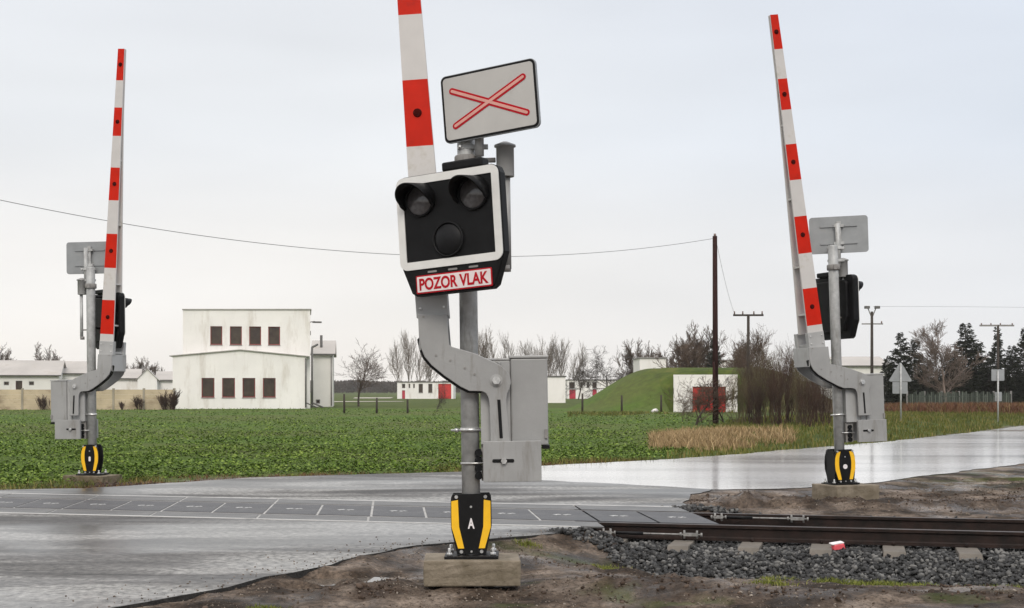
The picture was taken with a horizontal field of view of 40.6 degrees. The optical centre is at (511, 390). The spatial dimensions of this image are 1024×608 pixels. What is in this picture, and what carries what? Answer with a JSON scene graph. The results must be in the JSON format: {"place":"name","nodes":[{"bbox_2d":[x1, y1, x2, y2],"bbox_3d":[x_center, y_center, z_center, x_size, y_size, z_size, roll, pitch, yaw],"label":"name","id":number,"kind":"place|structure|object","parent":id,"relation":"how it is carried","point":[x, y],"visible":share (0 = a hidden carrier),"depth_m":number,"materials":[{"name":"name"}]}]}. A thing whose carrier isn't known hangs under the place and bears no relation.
{"place":"outdoors","nodes":[
{"label":"outdoors","id":0,"kind":"place"},
{"bbox_2d":[0,360,65,389],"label":"building","id":1,"kind":"structure","parent":0,"point":[28,374],"depth_m":161.84,"materials":[{"name":"white paint"}]},
{"bbox_2d":[135,369,159,389],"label":"gabled house","id":2,"kind":"structure","parent":0,"point":[147,379],"depth_m":171.01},
{"bbox_2d":[0,494,573,520],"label":"crossing bed","id":3,"kind":"object","parent":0,"point":[372,507],"visible":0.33,"depth_m":17.42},
{"bbox_2d":[0,498,38,507],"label":"crossing panel","id":4,"kind":"object","parent":3,"relation":"on","point":[9,502],"visible":0.95,"depth_m":18.60,"materials":[{"name":"concrete"}]},
{"bbox_2d":[15,499,83,508],"bbox_3d":[-6.092,1.502,18.274,0.622,0.021,1.610,0,0,-5],"label":"crossing panel","id":5,"kind":"object","parent":3,"relation":"on","point":[51,503],"visible":0.97,"depth_m":18.23,"materials":[{"name":"concrete"}]},
{"bbox_2d":[1,494,97,498],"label":"crossing panel","id":6,"kind":"object","parent":3,"relation":"on","point":[52,496],"visible":0.79,"depth_m":19.48,"materials":[{"name":"concrete"}]},
{"bbox_2d":[63,500,129,509],"bbox_3d":[-5.423,1.502,18.107,0.622,0.021,1.610,0,0,-5],"label":"crossing panel","id":7,"kind":"object","parent":3,"relation":"on","point":[98,504],"visible":0.93,"depth_m":17.96,"materials":[{"name":"concrete"}]},
{"bbox_2d":[50,510,154,515],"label":"crossing panel","id":8,"kind":"object","parent":3,"relation":"on","point":[102,512],"visible":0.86,"depth_m":16.93,"materials":[{"name":"concrete"}]},
{"bbox_2d":[91,495,185,500],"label":"crossing panel","id":9,"kind":"object","parent":3,"relation":"on","point":[142,498],"visible":0.79,"depth_m":19.12,"materials":[{"name":"concrete"}]},
{"bbox_2d":[113,501,176,510],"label":"crossing panel","id":10,"kind":"object","parent":3,"relation":"on","point":[145,505],"visible":0.9,"depth_m":17.80,"materials":[{"name":"concrete"}]},
{"bbox_2d":[163,502,223,511],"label":"crossing panel","id":11,"kind":"object","parent":3,"relation":"on","point":[193,507],"visible":0.9,"depth_m":17.65,"materials":[{"name":"concrete"}]},
{"bbox_2d":[151,512,258,517],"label":"crossing panel","id":12,"kind":"object","parent":3,"relation":"on","point":[206,515],"visible":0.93,"depth_m":16.52,"materials":[{"name":"concrete"}]},
{"bbox_2d":[182,497,276,502],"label":"crossing panel","id":13,"kind":"object","parent":3,"relation":"on","point":[236,500],"visible":0.86,"depth_m":18.77,"materials":[{"name":"concrete"}]},
{"bbox_2d":[213,503,271,513],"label":"crossing panel","id":14,"kind":"object","parent":3,"relation":"on","point":[255,508],"visible":0.9,"depth_m":17.50,"materials":[{"name":"concrete"}]},
{"bbox_2d":[0,512,580,526],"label":"kerb strip","id":15,"kind":"object","parent":3,"relation":"on","point":[281,519],"visible":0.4,"depth_m":16.02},
{"bbox_2d":[265,504,320,514],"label":"crossing panel","id":16,"kind":"object","parent":3,"relation":"on","point":[300,509],"visible":0.97,"depth_m":17.35,"materials":[{"name":"concrete"}]},
{"bbox_2d":[258,514,366,520],"bbox_3d":[-2.342,1.504,16.249,1.518,0.017,0.495,0,0,14],"label":"crossing panel","id":17,"kind":"object","parent":3,"relation":"on","point":[309,517],"visible":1,"depth_m":16.26,"materials":[{"name":"concrete"}]},
{"bbox_2d":[276,499,371,504],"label":"crossing panel","id":18,"kind":"object","parent":3,"relation":"on","point":[330,502],"visible":0.86,"depth_m":18.44,"materials":[{"name":"concrete"}]},
{"bbox_2d":[9,493,672,509],"bbox_3d":[-6.524,1.597,19.899,17.695,0.206,0.065,0,0,14],"label":"kerb strip","id":19,"kind":"object","parent":3,"relation":"on","point":[331,499],"visible":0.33,"depth_m":18.92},
{"bbox_2d":[318,505,370,515],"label":"crossing panel","id":20,"kind":"object","parent":3,"relation":"on","point":[345,510],"visible":0.97,"depth_m":17.21,"materials":[{"name":"concrete"}]},
{"bbox_2d":[372,506,424,516],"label":"crossing panel","id":21,"kind":"object","parent":3,"relation":"on","point":[389,511],"visible":0.93,"depth_m":17.07,"materials":[{"name":"concrete"}]},
{"bbox_2d":[369,517,450,522],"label":"crossing panel","id":22,"kind":"object","parent":3,"relation":"on","point":[431,520],"visible":0.64,"depth_m":16.01,"materials":[{"name":"concrete"}]},
{"bbox_2d":[374,501,450,506],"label":"crossing panel","id":23,"kind":"object","parent":3,"relation":"on","point":[424,504],"visible":0.64,"depth_m":18.19,"materials":[{"name":"concrete"}]},
{"bbox_2d":[425,507,450,517],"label":"crossing panel","id":24,"kind":"object","parent":3,"relation":"on","point":[437,512],"visible":0.4,"depth_m":16.93,"materials":[{"name":"concrete"}]},
{"bbox_2d":[492,509,538,519],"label":"crossing panel","id":25,"kind":"object","parent":3,"relation":"on","point":[519,514],"visible":0.8,"depth_m":16.66,"materials":[{"name":"concrete"}]},
{"bbox_2d":[11,508,1023,548],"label":"rail","id":26,"kind":"object","parent":3,"relation":"on","point":[897,537],"visible":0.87,"depth_m":15.13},
{"bbox_2d":[583,510,657,522],"bbox_3d":[1.270,1.502,16.437,0.622,0.021,1.610,0,0,-5],"label":"crossing panel","id":27,"kind":"object","parent":26,"relation":"on","point":[619,516],"visible":1,"depth_m":16.39,"materials":[{"name":"concrete"}]},
{"bbox_2d":[599,528,702,538],"bbox_3d":[1.544,1.600,15.441,1.160,0.090,0.048,0,0,14],"label":"panel tension rod","id":28,"kind":"object","parent":26,"relation":"attached to","point":[684,534],"visible":0.81,"depth_m":15.44,"materials":[{"name":"metal"}]},
{"bbox_2d":[638,512,718,524],"bbox_3d":[1.939,1.502,16.270,0.622,0.021,1.610,0,0,-5],"label":"crossing panel","id":29,"kind":"object","parent":26,"relation":"on","point":[675,518],"visible":0.97,"depth_m":16.14,"materials":[{"name":"concrete"}]},
{"bbox_2d":[711,513,808,522],"bbox_3d":[2.974,1.535,16.630,1.160,0.090,0.048,0,0,14],"label":"panel tension rod","id":30,"kind":"object","parent":26,"relation":"attached to","point":[721,517],"visible":1,"depth_m":16.64,"materials":[{"name":"metal"}]},
{"bbox_2d":[24,498,1023,531],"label":"rail","id":31,"kind":"object","parent":3,"relation":"on","point":[976,524],"visible":0.28,"depth_m":16.44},
{"bbox_2d":[491,503,578,509],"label":"crossing panel","id":32,"kind":"object","parent":3,"relation":"on","point":[535,506],"visible":0.64,"depth_m":17.80,"materials":[{"name":"concrete"}]},
{"bbox_2d":[492,520,603,527],"bbox_3d":[0.335,1.504,15.581,1.518,0.017,0.495,0,0,14],"label":"crossing panel","id":33,"kind":"object","parent":3,"relation":"on","point":[565,523],"visible":0.64,"depth_m":15.53,"materials":[{"name":"concrete"}]},
{"bbox_2d":[530,509,597,521],"bbox_3d":[0.601,1.502,16.604,0.622,0.021,1.610,0,0,-5],"label":"crossing panel","id":34,"kind":"object","parent":3,"relation":"on","point":[567,515],"visible":0.93,"depth_m":16.52,"materials":[{"name":"concrete"}]},
{"bbox_2d":[1,458,643,489],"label":"edge grass","id":35,"kind":"structure","parent":0,"point":[276,475],"depth_m":24.83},
{"bbox_2d":[0,471,711,607],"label":"road","id":36,"kind":"structure","parent":0,"point":[81,561],"depth_m":14.09,"materials":[{"name":"asphalt"}]},
{"bbox_2d":[397,382,455,398],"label":"row building","id":37,"kind":"structure","parent":0,"point":[417,390],"depth_m":245.00,"materials":[{"name":"white"}]},
{"bbox_2d":[0,368,1023,607],"bbox_3d":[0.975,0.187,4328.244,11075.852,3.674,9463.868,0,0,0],"label":"ground","id":38,"kind":"structure","parent":0,"point":[640,387],"depth_m":18.26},
{"bbox_2d":[62,361,86,379],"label":"white shed","id":39,"kind":"structure","parent":38,"relation":"on","point":[72,370],"depth_m":169.34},
{"bbox_2d":[0,388,175,409],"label":"concrete fence","id":40,"kind":"object","parent":38,"relation":"on","point":[22,398],"visible":0.6,"depth_m":106.97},
{"bbox_2d":[63,474,121,482],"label":"foundation block","id":41,"kind":"structure","parent":38,"relation":"on","point":[111,478],"depth_m":22.62,"materials":[{"name":"concrete"}]},
{"bbox_2d":[50,49,131,475],"bbox_3d":[-6.978,-2.091,23.046,1.388,6.980,0.936,-1,0,0],"label":"level crossing barrier","id":42,"kind":"object","parent":41,"relation":"on","point":[73,410],"visible":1,"depth_m":22.76,"materials":[{"name":"metal"}]},
{"bbox_2d":[106,369,141,389],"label":"hall","id":43,"kind":"structure","parent":38,"relation":"on","point":[127,381],"depth_m":175.52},
{"bbox_2d":[156,371,172,389],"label":"outbuilding","id":44,"kind":"structure","parent":38,"relation":"on","point":[165,378],"depth_m":178.07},
{"bbox_2d":[169,309,322,408],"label":"white building","id":45,"kind":"structure","parent":38,"relation":"on","point":[243,358],"depth_m":112.56,"materials":[{"name":"paint"}]},
{"bbox_2d":[201,378,214,397],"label":"window","id":46,"kind":"structure","parent":45,"relation":"in","point":[207,383],"depth_m":111.75,"materials":[{"name":"brown glass"}]},
{"bbox_2d":[222,378,234,397],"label":"window","id":47,"kind":"structure","parent":45,"relation":"in","point":[228,384],"depth_m":112.00,"materials":[{"name":"brown glass"}]},
{"bbox_2d":[242,378,255,397],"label":"window","id":48,"kind":"structure","parent":45,"relation":"in","point":[248,383],"depth_m":112.22,"materials":[{"name":"brown glass"}]},
{"bbox_2d":[262,378,275,397],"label":"window","id":49,"kind":"structure","parent":45,"relation":"in","point":[269,384],"depth_m":112.46,"materials":[{"name":"brown glass"}]},
{"bbox_2d":[310,335,336,406],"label":"white annexe","id":50,"kind":"structure","parent":38,"relation":"on","point":[324,353],"depth_m":126.03,"materials":[{"name":"grey paint"}]},
{"bbox_2d":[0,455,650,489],"bbox_3d":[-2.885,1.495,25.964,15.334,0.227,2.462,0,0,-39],"label":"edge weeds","id":51,"kind":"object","parent":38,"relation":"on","point":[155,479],"visible":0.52,"depth_m":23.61,"materials":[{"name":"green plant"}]},
{"bbox_2d":[303,577,385,588],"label":"puddle water","id":52,"kind":"structure","parent":38,"relation":"on","point":[325,582],"depth_m":11.47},
{"bbox_2d":[0,396,724,485],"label":"field crop","id":53,"kind":"object","parent":38,"relation":"on","point":[118,467],"visible":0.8,"depth_m":36.20,"materials":[{"name":"green plant"}]},
{"bbox_2d":[333,339,397,406],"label":"bare tree","id":54,"kind":"object","parent":38,"relation":"on","point":[363,372],"visible":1,"depth_m":128.13,"materials":[{"name":"brown plant"}]},
{"bbox_2d":[310,379,460,392],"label":"woods","id":55,"kind":"object","parent":38,"relation":"on","point":[340,386],"visible":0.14,"depth_m":623.38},
{"bbox_2d":[387,335,404,381],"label":"pale willow","id":56,"kind":"object","parent":38,"relation":"on","point":[400,366],"visible":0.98,"depth_m":284.52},
{"bbox_2d":[399,327,418,381],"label":"pale willow","id":57,"kind":"object","parent":38,"relation":"on","point":[408,352],"visible":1,"depth_m":284.56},
{"bbox_2d":[423,553,520,586],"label":"foundation block","id":58,"kind":"structure","parent":38,"relation":"on","point":[503,569],"depth_m":10.64,"materials":[{"name":"concrete"}]},
{"bbox_2d":[395,0,549,558],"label":"level crossing barrier","id":59,"kind":"object","parent":58,"relation":"on","point":[454,224],"visible":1,"depth_m":10.72,"materials":[{"name":"metal"}]},
{"bbox_2d":[0,481,1023,607],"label":"soil clods","id":60,"kind":"object","parent":38,"relation":"on","point":[362,585],"visible":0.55,"depth_m":10.63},
{"bbox_2d":[548,376,566,402],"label":"white cabin","id":61,"kind":"object","parent":38,"relation":"on","point":[556,389],"visible":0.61,"depth_m":165.00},
{"bbox_2d":[550,338,571,375],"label":"pale willow","id":62,"kind":"object","parent":38,"relation":"on","point":[562,352],"visible":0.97,"depth_m":289.81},
{"bbox_2d":[158,477,1023,607],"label":"soil crumbs","id":63,"kind":"object","parent":38,"relation":"on","point":[614,600],"visible":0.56,"depth_m":10.93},
{"bbox_2d":[570,345,627,397],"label":"gnarled tree","id":64,"kind":"object","parent":38,"relation":"on","point":[587,383],"visible":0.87,"depth_m":187.65,"materials":[{"name":"brown plant"}]},
{"bbox_2d":[246,470,1012,607],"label":"soil tufts","id":65,"kind":"object","parent":38,"relation":"on","point":[778,583],"visible":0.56,"depth_m":11.21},
{"bbox_2d":[613,339,649,377],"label":"bare tree","id":66,"kind":"object","parent":38,"relation":"on","point":[629,356],"visible":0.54,"depth_m":202.83,"materials":[{"name":"brown plant"}]},
{"bbox_2d":[632,357,666,372],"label":"white store","id":67,"kind":"structure","parent":38,"relation":"on","point":[640,363],"depth_m":150.00,"materials":[{"name":"paint"}]},
{"bbox_2d":[653,337,707,367],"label":"bare tree","id":68,"kind":"object","parent":38,"relation":"on","point":[682,355],"visible":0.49,"depth_m":119.83,"materials":[{"name":"brown plant"}]},
{"bbox_2d":[674,327,728,367],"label":"bare tree","id":69,"kind":"object","parent":38,"relation":"on","point":[707,347],"visible":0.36,"depth_m":147.94,"materials":[{"name":"brown plant"}]},
{"bbox_2d":[661,373,748,424],"bbox_3d":[7.716,0.434,54.619,2.667,2.605,4.731,0,0,30],"label":"bare sapling","id":70,"kind":"object","parent":38,"relation":"on","point":[710,389],"visible":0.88,"depth_m":55.09,"materials":[{"name":"brown plant"}]},
{"bbox_2d":[673,375,737,411],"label":"bunker garage","id":71,"kind":"structure","parent":38,"relation":"on","point":[678,379],"depth_m":92.11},
{"bbox_2d":[689,386,737,423],"bbox_3d":[8.260,0.613,56.211,1.838,1.975,3.261,0,0,21],"label":"bare sapling","id":72,"kind":"object","parent":38,"relation":"on","point":[718,400],"visible":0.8,"depth_m":55.51,"materials":[{"name":"brown plant"}]},
{"bbox_2d":[712,234,718,423],"bbox_3d":[8.238,-2.346,55.967,0.242,7.998,0.311,0,0,15],"label":"wooden pole","id":73,"kind":"object","parent":38,"relation":"on","point":[715,328],"visible":0.83,"depth_m":55.91,"materials":[{"name":"brown wood"}]},
{"bbox_2d":[1,200,712,256],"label":"power line","id":74,"kind":"object","parent":73,"relation":"attached to","point":[314,248],"visible":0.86,"depth_m":44.46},
{"bbox_2d":[719,363,753,423],"bbox_3d":[8.875,0.160,54.037,0.991,2.546,1.501,0,0,-42],"label":"osier bush","id":75,"kind":"object","parent":38,"relation":"on","point":[740,394],"visible":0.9,"depth_m":53.94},
{"bbox_2d":[718,326,773,410],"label":"bare tree","id":76,"kind":"object","parent":38,"relation":"on","point":[759,348],"visible":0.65,"depth_m":79.77,"materials":[{"name":"brown plant"}]},
{"bbox_2d":[733,311,763,408],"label":"crossarm pole","id":77,"kind":"object","parent":38,"relation":"on","point":[748,335],"visible":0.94,"depth_m":74.94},
{"bbox_2d":[735,352,774,423],"bbox_3d":[9.552,-0.142,54.959,1.534,3.118,1.974,0,0,-33],"label":"osier bush","id":78,"kind":"object","parent":38,"relation":"on","point":[748,411],"visible":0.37,"depth_m":55.07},
{"bbox_2d":[743,376,772,425],"bbox_3d":[9.158,0.303,51.060,1.249,2.214,1.243,0,0,33],"label":"osier bush","id":79,"kind":"object","parent":38,"relation":"on","point":[758,407],"visible":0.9,"depth_m":50.95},
{"bbox_2d":[747,342,782,423],"bbox_3d":[9.941,-0.283,53.956,2.021,3.427,1.335,0,0,10],"label":"osier bush","id":80,"kind":"object","parent":38,"relation":"on","point":[755,374],"visible":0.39,"depth_m":53.99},
{"bbox_2d":[732,324,801,411],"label":"bare tree","id":81,"kind":"object","parent":38,"relation":"on","point":[766,358],"visible":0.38,"depth_m":83.96,"materials":[{"name":"brown plant"}]},
{"bbox_2d":[760,355,795,426],"bbox_3d":[9.680,-0.019,50.039,1.414,2.873,1.819,0,0,9],"label":"osier bush","id":82,"kind":"object","parent":38,"relation":"on","point":[771,392],"visible":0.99,"depth_m":49.81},
{"bbox_2d":[542,410,1023,465],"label":"verge grass","id":83,"kind":"structure","parent":38,"relation":"on","point":[891,417],"depth_m":49.99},
{"bbox_2d":[769,333,811,422],"bbox_3d":[10.808,-0.384,52.965,2.023,3.604,2.033,0,0,16],"label":"osier bush","id":84,"kind":"object","parent":38,"relation":"on","point":[791,404],"visible":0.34,"depth_m":52.95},
{"bbox_2d":[773,352,822,424],"bbox_3d":[10.738,-0.159,50.950,2.018,3.144,2.130,0,0,29],"label":"osier bush","id":85,"kind":"object","parent":38,"relation":"on","point":[797,415],"visible":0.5,"depth_m":50.95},
{"bbox_2d":[789,378,823,426],"bbox_3d":[10.393,0.297,48.995,1.355,2.139,1.053,0,0,-18],"label":"osier bush","id":86,"kind":"object","parent":38,"relation":"on","point":[804,406],"visible":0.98,"depth_m":48.90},
{"bbox_2d":[809,383,832,424],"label":"osier bush","id":87,"kind":"object","parent":38,"relation":"on","point":[827,406],"visible":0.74,"depth_m":49.96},
{"bbox_2d":[635,540,1023,585],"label":"ballast","id":88,"kind":"structure","parent":38,"relation":"on","point":[825,567],"depth_m":13.90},
{"bbox_2d":[667,540,698,551],"bbox_3d":[2.107,1.745,16.166,0.249,0.145,2.942,0,0,14],"label":"sleeper","id":89,"kind":"object","parent":88,"relation":"on","point":[677,545],"visible":0.24,"depth_m":15.00,"materials":[{"name":"concrete"}]},
{"bbox_2d":[539,503,1023,586],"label":"ballast stones","id":90,"kind":"object","parent":88,"relation":"on","point":[723,553],"visible":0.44,"depth_m":14.05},
{"bbox_2d":[575,505,688,511],"bbox_3d":[1.501,1.504,17.533,1.562,0.017,0.620,0,0,14],"label":"crossing panel","id":91,"kind":"object","parent":90,"relation":"on","point":[631,508],"visible":0.86,"depth_m":17.50,"materials":[{"name":"concrete"}]},
{"bbox_2d":[758,574,1022,587],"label":"ballast edge grass","id":92,"kind":"structure","parent":88,"relation":"on","point":[877,582],"depth_m":12.86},
{"bbox_2d":[954,547,982,559],"bbox_3d":[5.016,1.745,15.441,0.249,0.145,2.942,0,0,14],"label":"sleeper","id":93,"kind":"object","parent":88,"relation":"on","point":[965,553],"visible":0.23,"depth_m":14.26,"materials":[{"name":"concrete"}]},
{"bbox_2d":[812,483,878,499],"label":"foundation block","id":94,"kind":"structure","parent":38,"relation":"on","point":[861,490],"depth_m":19.68,"materials":[{"name":"concrete"}]},
{"bbox_2d":[768,14,886,484],"bbox_3d":[4.531,-1.996,20.098,1.581,6.703,1.109,-2,0,0],"label":"level crossing barrier","id":95,"kind":"object","parent":94,"relation":"on","point":[827,305],"visible":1,"depth_m":19.83,"materials":[{"name":"metal"}]},
{"bbox_2d":[821,357,887,400],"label":"pale hall","id":96,"kind":"structure","parent":38,"relation":"on","point":[860,364],"depth_m":173.06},
{"bbox_2d":[862,306,882,372],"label":"lamp pole","id":97,"kind":"object","parent":38,"relation":"on","point":[871,338],"visible":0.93,"depth_m":149.87,"materials":[{"name":"metal"}]},
{"bbox_2d":[889,363,911,420],"bbox_3d":[16.029,0.162,57.015,0.921,2.615,0.100,0,0,0],"label":"warning sign","id":98,"kind":"object","parent":38,"relation":"on","point":[900,378],"visible":0.95,"depth_m":57.05,"materials":[{"name":"metal"}]},
{"bbox_2d":[884,332,921,402],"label":"conifer","id":99,"kind":"object","parent":38,"relation":"on","point":[905,359],"visible":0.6,"depth_m":121.81,"materials":[{"name":"green plant"}]},
{"bbox_2d":[897,338,924,402],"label":"conifer","id":100,"kind":"object","parent":38,"relation":"on","point":[914,359],"visible":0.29,"depth_m":125.74,"materials":[{"name":"green plant"}]},
{"bbox_2d":[909,318,989,392],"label":"birch","id":101,"kind":"object","parent":38,"relation":"on","point":[930,343],"visible":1,"depth_m":105.65,"materials":[{"name":"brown plant"}]},
{"bbox_2d":[884,401,1023,413],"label":"russet undergrowth","id":102,"kind":"object","parent":38,"relation":"on","point":[968,407],"visible":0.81,"depth_m":73.58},
{"bbox_2d":[906,391,1011,404],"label":"green picket fence","id":103,"kind":"object","parent":38,"relation":"on","point":[947,397],"visible":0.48,"depth_m":91.99,"materials":[{"name":"wood"}]},
{"bbox_2d":[944,323,987,401],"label":"conifer","id":104,"kind":"object","parent":38,"relation":"on","point":[967,345],"visible":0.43,"depth_m":123.58,"materials":[{"name":"green plant"}]},
{"bbox_2d":[972,359,1004,402],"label":"conifer","id":105,"kind":"object","parent":38,"relation":"on","point":[990,387],"visible":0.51,"depth_m":119.84,"materials":[{"name":"green plant"}]},
{"bbox_2d":[986,327,1006,383],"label":"conifer","id":106,"kind":"object","parent":38,"relation":"on","point":[993,354],"visible":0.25,"depth_m":129.88,"materials":[{"name":"green plant"}]},
{"bbox_2d":[991,369,1003,421],"bbox_3d":[21.805,0.345,62.015,0.579,2.569,0.100,0,0,0],"label":"square sign","id":107,"kind":"object","parent":38,"relation":"on","point":[997,375],"visible":0.94,"depth_m":62.05,"materials":[{"name":"metal"}]},
{"bbox_2d":[994,369,1019,403],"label":"conifer","id":108,"kind":"object","parent":38,"relation":"on","point":[1006,388],"visible":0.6,"depth_m":117.74,"materials":[{"name":"green plant"}]},
{"bbox_2d":[999,345,1023,401],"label":"conifer","id":109,"kind":"object","parent":38,"relation":"on","point":[1010,365],"visible":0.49,"depth_m":125.67,"materials":[{"name":"green plant"}]},
{"bbox_2d":[0,0,1023,381],"label":"sky","id":110,"kind":"structure","parent":0,"point":[277,122],"materials":[{"name":"white"}]},
{"bbox_2d":[565,379,617,398],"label":"row building","id":111,"kind":"structure","parent":0,"point":[574,395],"depth_m":245.00,"materials":[{"name":"paint"}]},
{"bbox_2d":[567,410,732,416],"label":"rough grass","id":112,"kind":"structure","parent":0,"point":[613,413],"depth_m":80.85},
{"bbox_2d":[645,423,798,451],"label":"dry grass","id":113,"kind":"structure","parent":0,"point":[688,437],"depth_m":39.47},
{"bbox_2d":[542,426,1023,489],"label":"country road","id":114,"kind":"structure","parent":0,"point":[878,462],"depth_m":27.66,"materials":[{"name":"asphalt"}]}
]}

